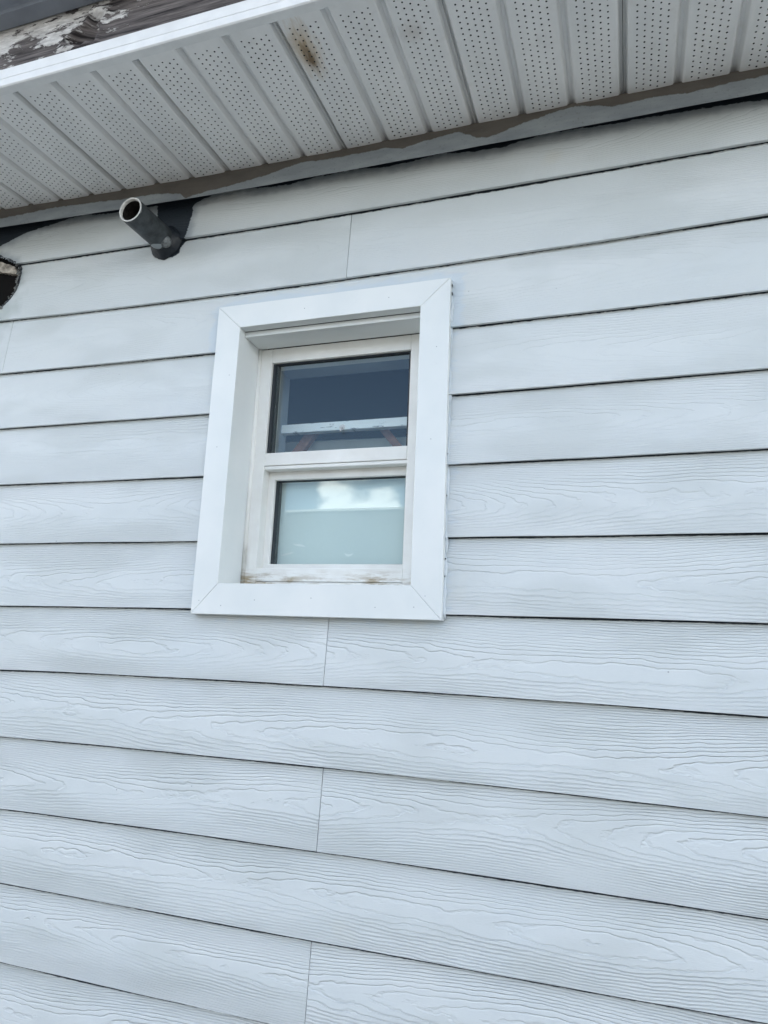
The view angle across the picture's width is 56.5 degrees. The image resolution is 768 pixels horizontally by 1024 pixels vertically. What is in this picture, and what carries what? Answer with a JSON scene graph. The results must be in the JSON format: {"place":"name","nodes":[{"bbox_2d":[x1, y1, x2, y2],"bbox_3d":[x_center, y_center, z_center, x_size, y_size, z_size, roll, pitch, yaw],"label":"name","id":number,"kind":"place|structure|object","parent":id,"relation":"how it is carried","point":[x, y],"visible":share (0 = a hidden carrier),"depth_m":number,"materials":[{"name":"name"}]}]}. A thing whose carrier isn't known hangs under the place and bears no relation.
{"place":"outdoors","nodes":[
{"label":"outdoors","id":0,"kind":"place"},
{"label":"ground","id":1,"kind":"structure","parent":0,"visible":0},
{"bbox_2d":[0,14,767,1023],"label":"lap siding wall","id":2,"kind":"structure","parent":1,"relation":"on","point":[524,780],"depth_m":1.40,"materials":[{"name":"paint"}]},
{"bbox_2d":[0,262,17,275],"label":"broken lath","id":3,"kind":"object","parent":2,"relation":"attached to","point":[8,269],"visible":0.86,"depth_m":1.97,"materials":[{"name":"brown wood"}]},
{"bbox_2d":[119,197,181,259],"bbox_3d":[-0.571,-0.694,1.743,0.094,0.095,0.146,-1,-12,19],"label":"vent pipe","id":4,"kind":"object","parent":2,"relation":"attached to","point":[149,226],"visible":1,"depth_m":1.72,"materials":[{"name":"grey plastic"}]},
{"bbox_2d":[191,278,453,620],"bbox_3d":[-0.114,-0.124,1.605,0.571,0.722,0.163,-1,-12,19],"label":"window","id":5,"kind":"structure","parent":2,"relation":"attached to","point":[248,473],"depth_m":1.59,"materials":[{"name":"white plastic"}]},
{"bbox_2d":[277,479,404,563],"bbox_3d":[-0.103,0.022,1.665,0.368,0.276,0.003,-1,-12,19],"label":"window pane","id":6,"kind":"object","parent":5,"relation":"attached to","point":[349,522],"depth_m":1.66,"materials":[{"name":"glass"}]},
{"bbox_2d":[339,424,344,431],"bbox_3d":[-0.099,-0.194,1.643,0.014,0.022,0.015,-1,-12,19],"label":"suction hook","id":7,"kind":"object","parent":5,"relation":"attached to","point":[342,427],"visible":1,"depth_m":1.65,"materials":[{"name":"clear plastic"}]},
{"bbox_2d":[0,0,767,226],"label":"soffit","id":8,"kind":"structure","parent":2,"relation":"attached to","point":[225,29],"depth_m":1.45,"materials":[{"name":"plastic"}]},
{"bbox_2d":[0,0,244,69],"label":"fascia board","id":9,"kind":"object","parent":8,"relation":"on","point":[89,24],"visible":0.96,"depth_m":1.46,"materials":[{"name":"brown wood"}]},
{"bbox_2d":[0,0,101,30],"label":"gutter","id":10,"kind":"object","parent":9,"relation":"attached to","point":[14,13],"visible":1,"depth_m":1.48,"materials":[{"name":"grey metal"}]},
{"bbox_3d":[1.008,0.368,4.287,6.440,4.248,6.020,-1,-12,19],"label":"house body","id":11,"kind":"object","parent":1,"relation":"on","visible":0},
{"bbox_2d":[268,333,419,452],"bbox_3d":[0.430,0.672,2.868,3.000,2.650,2.860,-1,-12,19],"label":"room","id":12,"kind":"object","parent":11,"relation":"in","point":[366,391],"visible":0.14,"depth_m":3.48,"materials":[{"name":"paint"}]},
{"bbox_2d":[292,434,318,451],"bbox_3d":[-0.212,-0.160,1.821,0.104,0.100,0.018,-1,-12,19],"label":"brace","id":13,"kind":"object","parent":12,"relation":"attached to","point":[306,441],"visible":0.29,"depth_m":1.81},
{"bbox_2d":[281,417,406,435],"bbox_3d":[-0.099,-0.166,1.746,0.387,0.112,0.022,-1,-12,19],"label":"storm frame","id":14,"kind":"object","parent":12,"relation":"attached to","point":[352,426],"visible":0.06,"depth_m":1.75,"materials":[{"name":"white paint"}]},
{"bbox_2d":[285,437,405,451],"bbox_3d":[-0.077,-0.115,1.826,0.460,0.146,0.065,-1,-12,19],"label":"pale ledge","id":15,"kind":"object","parent":12,"relation":"attached to","point":[344,444],"visible":0.08,"depth_m":1.81,"materials":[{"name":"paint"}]},
{"bbox_2d":[380,429,401,445],"bbox_3d":[0.030,-0.163,1.739,0.102,0.095,0.018,-1,-12,19],"label":"brace","id":16,"kind":"object","parent":12,"relation":"attached to","point":[389,436],"visible":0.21,"depth_m":1.74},
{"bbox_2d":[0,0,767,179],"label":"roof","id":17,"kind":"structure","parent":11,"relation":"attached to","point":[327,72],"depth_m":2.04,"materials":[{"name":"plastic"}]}
]}

